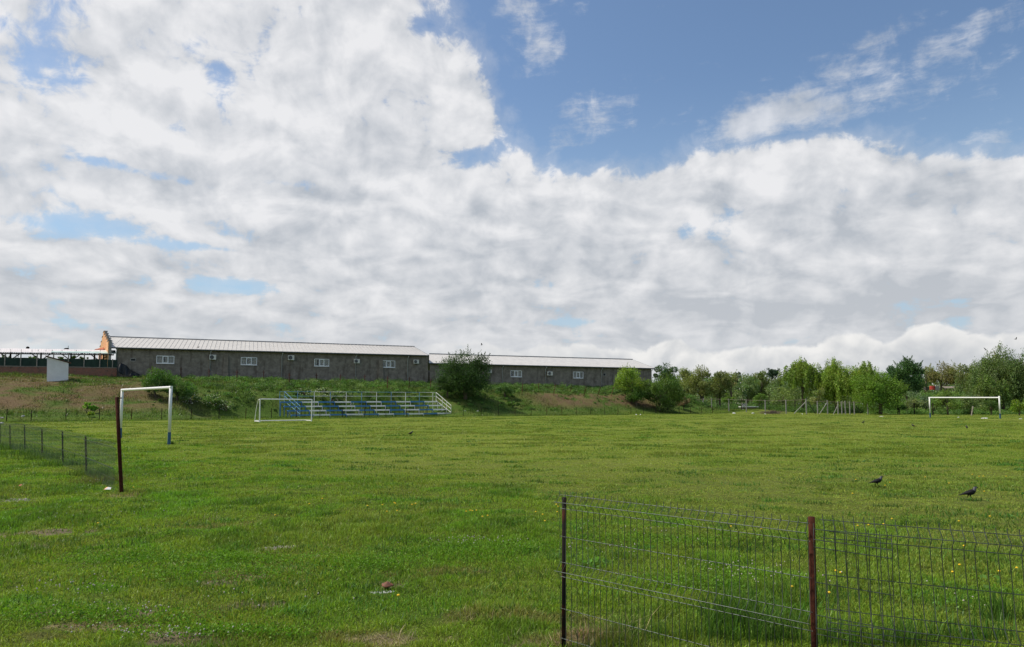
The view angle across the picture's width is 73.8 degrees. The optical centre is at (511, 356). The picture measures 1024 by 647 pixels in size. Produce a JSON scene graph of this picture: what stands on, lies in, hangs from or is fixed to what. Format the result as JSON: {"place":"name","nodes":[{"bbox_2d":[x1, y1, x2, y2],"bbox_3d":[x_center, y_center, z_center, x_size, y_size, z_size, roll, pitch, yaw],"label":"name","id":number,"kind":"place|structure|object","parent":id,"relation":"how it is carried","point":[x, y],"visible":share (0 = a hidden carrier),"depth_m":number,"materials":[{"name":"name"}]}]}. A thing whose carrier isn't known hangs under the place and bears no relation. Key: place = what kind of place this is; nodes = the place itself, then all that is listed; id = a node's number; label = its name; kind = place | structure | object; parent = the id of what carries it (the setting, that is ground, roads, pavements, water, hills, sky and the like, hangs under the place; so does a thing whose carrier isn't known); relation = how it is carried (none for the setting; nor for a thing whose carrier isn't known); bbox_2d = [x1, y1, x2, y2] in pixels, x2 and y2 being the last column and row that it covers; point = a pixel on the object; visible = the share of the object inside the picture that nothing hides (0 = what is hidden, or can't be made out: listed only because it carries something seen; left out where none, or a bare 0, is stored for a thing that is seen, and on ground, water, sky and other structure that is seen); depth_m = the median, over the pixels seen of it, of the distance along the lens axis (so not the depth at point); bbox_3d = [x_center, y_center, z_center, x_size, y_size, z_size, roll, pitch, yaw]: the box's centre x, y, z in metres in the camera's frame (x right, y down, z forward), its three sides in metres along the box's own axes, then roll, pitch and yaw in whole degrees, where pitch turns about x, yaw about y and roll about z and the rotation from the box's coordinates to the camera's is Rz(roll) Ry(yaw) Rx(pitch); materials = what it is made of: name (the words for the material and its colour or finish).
{"place":"outdoors","nodes":[
{"label":"outdoors","id":0,"kind":"place"},
{"bbox_2d":[0,498,29,501],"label":"gravel","id":1,"kind":"structure","parent":0,"point":[15,500],"depth_m":12.38,"materials":[{"name":"grey gravel"}]},
{"bbox_2d":[0,376,1023,646],"bbox_3d":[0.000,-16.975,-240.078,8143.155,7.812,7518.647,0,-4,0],"label":"ground","id":2,"kind":"structure","parent":0,"point":[92,394],"depth_m":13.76,"materials":[{"name":"green plant"}]},
{"bbox_2d":[0,422,115,488],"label":"wire panel fence","id":3,"kind":"object","parent":2,"relation":"on","point":[85,450],"visible":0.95,"depth_m":18.85,"materials":[{"name":"metal"}]},
{"bbox_2d":[0,348,115,358],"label":"canopy","id":4,"kind":"object","parent":2,"relation":"on","point":[41,352],"visible":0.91,"depth_m":98.38,"materials":[{"name":"white metal"}]},
{"bbox_2d":[45,355,70,381],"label":"white shed","id":5,"kind":"structure","parent":2,"relation":"on","point":[57,369],"depth_m":83.23,"materials":[{"name":"white metal"}]},
{"bbox_2d":[0,366,116,376],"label":"brick wall","id":6,"kind":"structure","parent":2,"relation":"on","point":[99,371],"depth_m":97.71,"materials":[{"name":"brown brick"}]},
{"bbox_2d":[0,353,116,366],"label":"net fence","id":7,"kind":"object","parent":6,"relation":"on","point":[37,361],"visible":0.91,"depth_m":96.70,"materials":[{"name":"black metal"}]},
{"bbox_2d":[82,402,91,412],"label":"sapling","id":8,"kind":"object","parent":2,"relation":"on","point":[86,406],"visible":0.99,"depth_m":71.27,"materials":[{"name":"green plant"}]},
{"bbox_2d":[90,405,98,411],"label":"sapling","id":9,"kind":"object","parent":2,"relation":"on","point":[94,408],"visible":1,"depth_m":71.39,"materials":[{"name":"green plant"}]},
{"bbox_2d":[98,331,111,366],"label":"stepped gable","id":10,"kind":"structure","parent":2,"relation":"on","point":[106,342],"depth_m":103.44,"materials":[{"name":"orange brick"}]},
{"bbox_2d":[115,397,122,491],"bbox_3d":[-7.670,1.811,13.330,0.212,2.060,0.110,4,-5,-43],"label":"rusty pole","id":11,"kind":"object","parent":2,"relation":"on","point":[118,430],"visible":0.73,"depth_m":13.33,"materials":[{"name":"metal"}]},
{"bbox_2d":[118,363,139,375],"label":"black tarp","id":12,"kind":"object","parent":2,"relation":"on","point":[123,369],"visible":1,"depth_m":99.19,"materials":[{"name":"black plastic"}]},
{"bbox_2d":[120,386,172,444],"bbox_3d":[-16.971,2.695,31.429,0.128,2.584,7.794,4,-5,-43],"label":"goal","id":13,"kind":"object","parent":2,"relation":"on","point":[170,388],"visible":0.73,"depth_m":29.51,"materials":[{"name":"white paint"}]},
{"bbox_2d":[140,366,182,397],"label":"elder bush","id":14,"kind":"object","parent":2,"relation":"on","point":[150,380],"visible":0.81,"depth_m":80.69,"materials":[{"name":"green plant"}]},
{"bbox_2d":[164,380,197,400],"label":"elder bush","id":15,"kind":"object","parent":2,"relation":"on","point":[185,387],"visible":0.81,"depth_m":80.75,"materials":[{"name":"green plant"}]},
{"bbox_2d":[178,392,202,403],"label":"flowering shrub","id":16,"kind":"object","parent":2,"relation":"on","point":[186,397],"visible":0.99,"depth_m":80.85,"materials":[{"name":"green plant"}]},
{"bbox_2d":[201,393,221,407],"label":"flowering shrub","id":17,"kind":"object","parent":2,"relation":"on","point":[215,399],"visible":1,"depth_m":81.94,"materials":[{"name":"green plant"}]},
{"bbox_2d":[217,400,236,410],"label":"flowering shrub","id":18,"kind":"object","parent":2,"relation":"on","point":[221,404],"visible":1,"depth_m":82.09,"materials":[{"name":"green plant"}]},
{"bbox_2d":[110,336,428,383],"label":"long hall","id":19,"kind":"structure","parent":2,"relation":"on","point":[184,357],"depth_m":109.14,"materials":[{"name":"metal"}]},
{"bbox_2d":[156,356,173,363],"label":"window","id":20,"kind":"structure","parent":19,"relation":"in","point":[159,359],"depth_m":102.55,"materials":[{"name":"white glass"}]},
{"bbox_2d":[209,355,215,359],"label":"air conditioner","id":21,"kind":"object","parent":19,"relation":"attached to","point":[212,357],"visible":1,"depth_m":104.45,"materials":[{"name":"grey metal"}]},
{"bbox_2d":[241,357,256,365],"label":"window","id":22,"kind":"structure","parent":19,"relation":"in","point":[244,360],"depth_m":106.87,"materials":[{"name":"white"}]},
{"bbox_2d":[288,355,293,359],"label":"air conditioner","id":23,"kind":"object","parent":19,"relation":"attached to","point":[290,357],"visible":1,"depth_m":108.62,"materials":[{"name":"grey metal"}]},
{"bbox_2d":[314,359,328,366],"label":"window","id":24,"kind":"structure","parent":19,"relation":"in","point":[317,362],"depth_m":110.81,"materials":[{"name":"white glass"}]},
{"bbox_2d":[383,360,394,367],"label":"window","id":25,"kind":"structure","parent":19,"relation":"in","point":[386,363],"depth_m":114.79,"materials":[{"name":"white glass"}]},
{"bbox_2d":[254,399,312,421],"bbox_3d":[-21.613,5.066,64.637,5.040,2.219,1.455,3,-5,-38],"label":"goal","id":26,"kind":"object","parent":2,"relation":"on","point":[259,400],"visible":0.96,"depth_m":64.22,"materials":[{"name":"white paint"}]},
{"bbox_2d":[295,387,312,395],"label":"flowering shrub","id":27,"kind":"object","parent":2,"relation":"on","point":[308,389],"visible":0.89,"depth_m":89.75,"materials":[{"name":"green plant"}]},
{"bbox_2d":[316,386,327,392],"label":"flowering shrub","id":28,"kind":"object","parent":2,"relation":"on","point":[322,389],"visible":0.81,"depth_m":92.42,"materials":[{"name":"green plant"}]},
{"bbox_2d":[316,389,344,400],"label":"flowering shrub","id":29,"kind":"object","parent":2,"relation":"on","point":[336,394],"visible":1,"depth_m":90.22,"materials":[{"name":"green plant"}]},
{"bbox_2d":[2,407,712,421],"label":"touchline fence","id":30,"kind":"object","parent":2,"relation":"on","point":[342,412],"visible":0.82,"depth_m":80.53,"materials":[{"name":"metal"}]},
{"bbox_2d":[279,391,449,416],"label":"bleacher","id":31,"kind":"object","parent":2,"relation":"on","point":[361,406],"visible":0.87,"depth_m":88.53,"materials":[{"name":"blue paint"}]},
{"bbox_2d":[0,371,736,420],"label":"bank grass","id":32,"kind":"structure","parent":2,"relation":"on","point":[81,379],"depth_m":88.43,"materials":[{"name":"green plant"}]},
{"bbox_2d":[78,483,668,646],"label":"dry grass","id":33,"kind":"structure","parent":2,"relation":"on","point":[574,637],"depth_m":4.99,"materials":[{"name":"beige plant"}]},
{"bbox_2d":[152,369,617,395],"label":"bank fence","id":34,"kind":"object","parent":2,"relation":"on","point":[316,375],"visible":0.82,"depth_m":103.55,"materials":[{"name":"grey metal"}]},
{"bbox_2d":[382,581,393,589],"bbox_3d":[-1.153,2.178,6.334,0.116,0.187,0.102,0,-4,0],"label":"pipe cap","id":35,"kind":"object","parent":2,"relation":"on","point":[386,584],"visible":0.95,"depth_m":6.32,"materials":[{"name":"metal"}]},
{"bbox_2d":[435,373,456,397],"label":"bush","id":36,"kind":"object","parent":2,"relation":"on","point":[446,388],"visible":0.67,"depth_m":99.99,"materials":[{"name":"green plant"}]},
{"bbox_2d":[431,346,493,399],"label":"bush","id":37,"kind":"object","parent":2,"relation":"on","point":[468,378],"visible":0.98,"depth_m":99.06,"materials":[{"name":"green plant"}]},
{"bbox_2d":[0,482,985,641],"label":"clover","id":38,"kind":"object","parent":2,"relation":"on","point":[221,628],"depth_m":6.66,"materials":[{"name":"green plant"}]},
{"bbox_2d":[494,385,515,396],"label":"shrub","id":39,"kind":"object","parent":2,"relation":"on","point":[505,389],"visible":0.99,"depth_m":105.87,"materials":[{"name":"green plant"}]},
{"bbox_2d":[0,408,1023,457],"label":"grass","id":40,"kind":"structure","parent":2,"relation":"on","point":[785,445],"depth_m":35.20,"materials":[{"name":"green plant"}]},
{"bbox_2d":[507,401,519,407],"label":"shrub","id":41,"kind":"object","parent":2,"relation":"on","point":[512,403],"visible":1,"depth_m":101.11,"materials":[{"name":"green plant"}]},
{"bbox_2d":[428,353,654,386],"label":"hall","id":42,"kind":"structure","parent":2,"relation":"on","point":[592,372],"depth_m":126.91,"materials":[{"name":"metal"}]},
{"bbox_2d":[511,370,521,376],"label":"window","id":43,"kind":"structure","parent":42,"relation":"in","point":[514,373],"depth_m":123.06,"materials":[{"name":"white glass"}]},
{"bbox_2d":[573,372,583,378],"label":"window","id":44,"kind":"structure","parent":42,"relation":"in","point":[578,375],"depth_m":127.50,"materials":[{"name":"white"}]},
{"bbox_2d":[612,363,649,402],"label":"tall bush","id":45,"kind":"object","parent":2,"relation":"on","point":[620,382],"visible":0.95,"depth_m":115.02,"materials":[{"name":"green plant"}]},
{"bbox_2d":[622,383,647,405],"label":"bush","id":46,"kind":"object","parent":2,"relation":"on","point":[636,395],"visible":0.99,"depth_m":114.16,"materials":[{"name":"green plant"}]},
{"bbox_2d":[641,367,685,412],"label":"bush","id":47,"kind":"object","parent":2,"relation":"on","point":[672,388],"visible":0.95,"depth_m":113.74,"materials":[{"name":"green plant"}]},
{"bbox_2d":[653,363,678,380],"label":"tree","id":48,"kind":"object","parent":2,"relation":"on","point":[666,370],"visible":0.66,"depth_m":149.53,"materials":[{"name":"green plant"}]},
{"bbox_2d":[677,396,690,409],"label":"shrub","id":49,"kind":"object","parent":2,"relation":"on","point":[687,401],"visible":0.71,"depth_m":117.81,"materials":[{"name":"green plant"}]},
{"bbox_2d":[674,367,697,395],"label":"tree","id":50,"kind":"object","parent":2,"relation":"on","point":[683,374],"visible":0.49,"depth_m":141.26,"materials":[{"name":"green plant"}]},
{"bbox_2d":[682,364,715,399],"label":"tree","id":51,"kind":"object","parent":2,"relation":"on","point":[702,385],"visible":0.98,"depth_m":137.35,"materials":[{"name":"green plant"}]},
{"bbox_2d":[708,370,738,407],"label":"tree","id":52,"kind":"object","parent":2,"relation":"on","point":[725,377],"visible":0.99,"depth_m":135.73,"materials":[{"name":"green plant"}]},
{"bbox_2d":[721,393,734,405],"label":"shrub","id":53,"kind":"object","parent":2,"relation":"on","point":[724,400],"visible":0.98,"depth_m":122.45,"materials":[{"name":"green plant"}]},
{"bbox_2d":[722,377,738,402],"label":"tree","id":54,"kind":"object","parent":2,"relation":"on","point":[732,385],"visible":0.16,"depth_m":149.71,"materials":[{"name":"green plant"}]},
{"bbox_2d":[732,371,741,393],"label":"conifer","id":55,"kind":"object","parent":2,"relation":"on","point":[739,374],"visible":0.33,"depth_m":174.96,"materials":[{"name":"green plant"}]},
{"bbox_2d":[736,388,747,409],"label":"flowering shrub","id":56,"kind":"object","parent":2,"relation":"on","point":[742,392],"visible":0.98,"depth_m":121.58,"materials":[{"name":"green plant"}]},
{"bbox_2d":[733,376,760,402],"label":"tree","id":57,"kind":"object","parent":2,"relation":"on","point":[751,392],"visible":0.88,"depth_m":139.24,"materials":[{"name":"green plant"}]},
{"bbox_2d":[740,406,758,408],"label":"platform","id":58,"kind":"structure","parent":2,"relation":"on","point":[751,407],"depth_m":123.25,"materials":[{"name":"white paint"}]},
{"bbox_2d":[749,369,771,395],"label":"tree","id":59,"kind":"object","parent":2,"relation":"on","point":[760,376],"visible":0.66,"depth_m":141.54,"materials":[{"name":"green plant"}]},
{"bbox_2d":[752,393,768,408],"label":"shrub","id":60,"kind":"object","parent":2,"relation":"on","point":[763,396],"visible":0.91,"depth_m":123.60,"materials":[{"name":"green plant"}]},
{"bbox_2d":[760,409,784,413],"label":"brush pile","id":61,"kind":"object","parent":2,"relation":"on","point":[772,412],"visible":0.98,"depth_m":111.32,"materials":[{"name":"brown plant"}]},
{"bbox_2d":[766,368,780,380],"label":"spiky tree","id":62,"kind":"object","parent":2,"relation":"on","point":[772,373],"visible":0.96,"depth_m":164.63,"materials":[{"name":"green plant"}]},
{"bbox_2d":[764,378,794,406],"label":"tree","id":63,"kind":"object","parent":2,"relation":"on","point":[774,384],"visible":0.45,"depth_m":134.99,"materials":[{"name":"green plant"}]},
{"bbox_2d":[766,386,797,406],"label":"shrub","id":64,"kind":"object","parent":2,"relation":"on","point":[786,395],"visible":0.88,"depth_m":125.45,"materials":[{"name":"green plant"}]},
{"bbox_2d":[702,398,868,414],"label":"concrete post fence","id":65,"kind":"object","parent":2,"relation":"on","point":[827,410],"visible":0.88,"depth_m":109.42,"materials":[{"name":"grey concrete"}]},
{"bbox_2d":[556,492,1023,646],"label":"wire panel fence","id":66,"kind":"object","parent":2,"relation":"on","point":[813,615],"visible":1,"depth_m":3.72,"materials":[{"name":"metal"}]},
{"bbox_2d":[580,557,1007,610],"bbox_3d":[2.652,2.119,6.451,4.076,0.121,1.218,-1,-4,10],"label":"broad leaf weed","id":67,"kind":"object","parent":2,"relation":"on","point":[602,559],"visible":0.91,"depth_m":6.64,"materials":[{"name":"green plant"}]},
{"bbox_2d":[777,357,823,407],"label":"willow","id":68,"kind":"object","parent":2,"relation":"on","point":[799,373],"visible":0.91,"depth_m":125.00,"materials":[{"name":"green plant"}]},
{"bbox_2d":[808,388,826,404],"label":"shrub","id":69,"kind":"object","parent":2,"relation":"on","point":[818,393],"visible":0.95,"depth_m":119.45,"materials":[{"name":"green plant"}]},
{"bbox_2d":[800,356,868,411],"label":"willow","id":70,"kind":"object","parent":2,"relation":"on","point":[835,384],"visible":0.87,"depth_m":122.43,"materials":[{"name":"green plant"}]},
{"bbox_2d":[700,395,973,415],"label":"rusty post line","id":71,"kind":"object","parent":2,"relation":"on","point":[897,407],"visible":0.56,"depth_m":105.64,"materials":[{"name":"metal"}]},
{"bbox_2d":[652,372,1022,408],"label":"distant wood","id":72,"kind":"object","parent":2,"relation":"on","point":[796,389],"visible":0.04,"depth_m":175.17,"materials":[{"name":"green plant"}]},
{"bbox_2d":[698,386,1020,407],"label":"treeline","id":73,"kind":"object","parent":2,"relation":"on","point":[815,404],"visible":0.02,"depth_m":242.62,"materials":[{"name":"green plant"}]},
{"bbox_2d":[848,361,879,400],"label":"willow","id":74,"kind":"object","parent":2,"relation":"on","point":[865,368],"visible":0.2,"depth_m":131.21,"materials":[{"name":"green plant"}]},
{"bbox_2d":[709,390,1023,414],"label":"undergrowth","id":75,"kind":"object","parent":2,"relation":"on","point":[831,409],"visible":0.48,"depth_m":121.68,"materials":[{"name":"green plant"}]},
{"bbox_2d":[869,476,882,486],"bbox_3d":[7.469,2.555,13.997,0.317,0.242,0.103,0,-4,0],"label":"jackdaw","id":76,"kind":"object","parent":2,"relation":"on","point":[877,480],"visible":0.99,"depth_m":13.97,"materials":[{"name":"black"}]},
{"bbox_2d":[849,366,909,414],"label":"tree","id":77,"kind":"object","parent":2,"relation":"on","point":[880,395],"visible":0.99,"depth_m":105.83,"materials":[{"name":"green plant"}]},
{"bbox_2d":[885,364,904,390],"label":"poplar","id":78,"kind":"object","parent":2,"relation":"on","point":[891,367],"visible":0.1,"depth_m":121.12,"materials":[{"name":"green plant"}]},
{"bbox_2d":[891,401,906,413],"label":"shrub","id":79,"kind":"object","parent":2,"relation":"on","point":[902,406],"visible":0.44,"depth_m":107.35,"materials":[{"name":"green plant"}]},
{"bbox_2d":[887,355,929,410],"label":"poplar","id":80,"kind":"object","parent":2,"relation":"on","point":[908,369],"visible":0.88,"depth_m":118.60,"materials":[{"name":"green plant"}]},
{"bbox_2d":[904,390,928,409],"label":"shrub","id":81,"kind":"object","parent":2,"relation":"on","point":[909,403],"visible":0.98,"depth_m":112.47,"materials":[{"name":"green plant"}]},
{"bbox_2d":[920,395,931,409],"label":"shrub","id":82,"kind":"object","parent":2,"relation":"on","point":[924,398],"visible":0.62,"depth_m":113.73,"materials":[{"name":"green plant"}]},
{"bbox_2d":[919,366,940,394],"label":"tree","id":83,"kind":"object","parent":2,"relation":"on","point":[927,381],"visible":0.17,"depth_m":174.88,"materials":[{"name":"green plant"}]},
{"bbox_2d":[930,391,942,410],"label":"shrub","id":84,"kind":"object","parent":2,"relation":"on","point":[936,392],"visible":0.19,"depth_m":111.68,"materials":[{"name":"green plant"}]},
{"bbox_2d":[924,360,959,407],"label":"tree","id":85,"kind":"object","parent":2,"relation":"on","point":[945,377],"visible":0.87,"depth_m":168.61,"materials":[{"name":"green plant"}]},
{"bbox_2d":[927,389,962,414],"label":"shrub","id":86,"kind":"object","parent":2,"relation":"on","point":[943,401],"visible":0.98,"depth_m":103.67,"materials":[{"name":"green plant"}]},
{"bbox_2d":[947,360,976,391],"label":"tree","id":87,"kind":"object","parent":2,"relation":"on","point":[961,373],"visible":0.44,"depth_m":165.01,"materials":[{"name":"green plant"}]},
{"bbox_2d":[928,396,1000,418],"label":"goal","id":88,"kind":"object","parent":2,"relation":"on","point":[998,397],"visible":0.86,"depth_m":79.71,"materials":[{"name":"white paint"}]},
{"bbox_2d":[953,393,983,413],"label":"shrub","id":89,"kind":"object","parent":2,"relation":"on","point":[971,402],"visible":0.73,"depth_m":105.37,"materials":[{"name":"green plant"}]},
{"bbox_2d":[959,486,977,499],"bbox_3d":[8.064,2.406,12.052,0.328,0.253,0.112,0,-4,0],"label":"jackdaw","id":90,"kind":"object","parent":2,"relation":"on","point":[970,492],"visible":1,"depth_m":12.02,"materials":[{"name":"black"}]},
{"bbox_2d":[953,341,1023,409],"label":"willow","id":91,"kind":"object","parent":2,"relation":"on","point":[995,367],"visible":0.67,"depth_m":116.61,"materials":[{"name":"green plant"}]},
{"bbox_2d":[965,374,1013,408],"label":"willow","id":92,"kind":"object","parent":2,"relation":"on","point":[987,387],"visible":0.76,"depth_m":112.73,"materials":[{"name":"green plant"}]},
{"bbox_2d":[980,398,1001,414],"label":"shrub","id":93,"kind":"object","parent":2,"relation":"on","point":[990,404],"visible":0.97,"depth_m":101.55,"materials":[{"name":"green plant"}]},
{"bbox_2d":[1001,348,1023,408],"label":"willow","id":94,"kind":"object","parent":2,"relation":"on","point":[1019,392],"visible":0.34,"depth_m":115.62,"materials":[{"name":"green plant"}]},
{"bbox_2d":[1009,398,1023,414],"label":"shrub","id":95,"kind":"object","parent":2,"relation":"on","point":[1015,407],"visible":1,"depth_m":97.53,"materials":[{"name":"green plant"}]},
{"bbox_2d":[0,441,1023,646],"bbox_3d":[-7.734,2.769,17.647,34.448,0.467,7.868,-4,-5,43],"label":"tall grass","id":96,"kind":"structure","parent":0,"point":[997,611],"depth_m":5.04,"materials":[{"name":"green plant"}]},
{"bbox_2d":[0,0,1023,392],"label":"sky","id":97,"kind":"structure","parent":0,"point":[743,186],"materials":[{"name":"white"}]}
]}

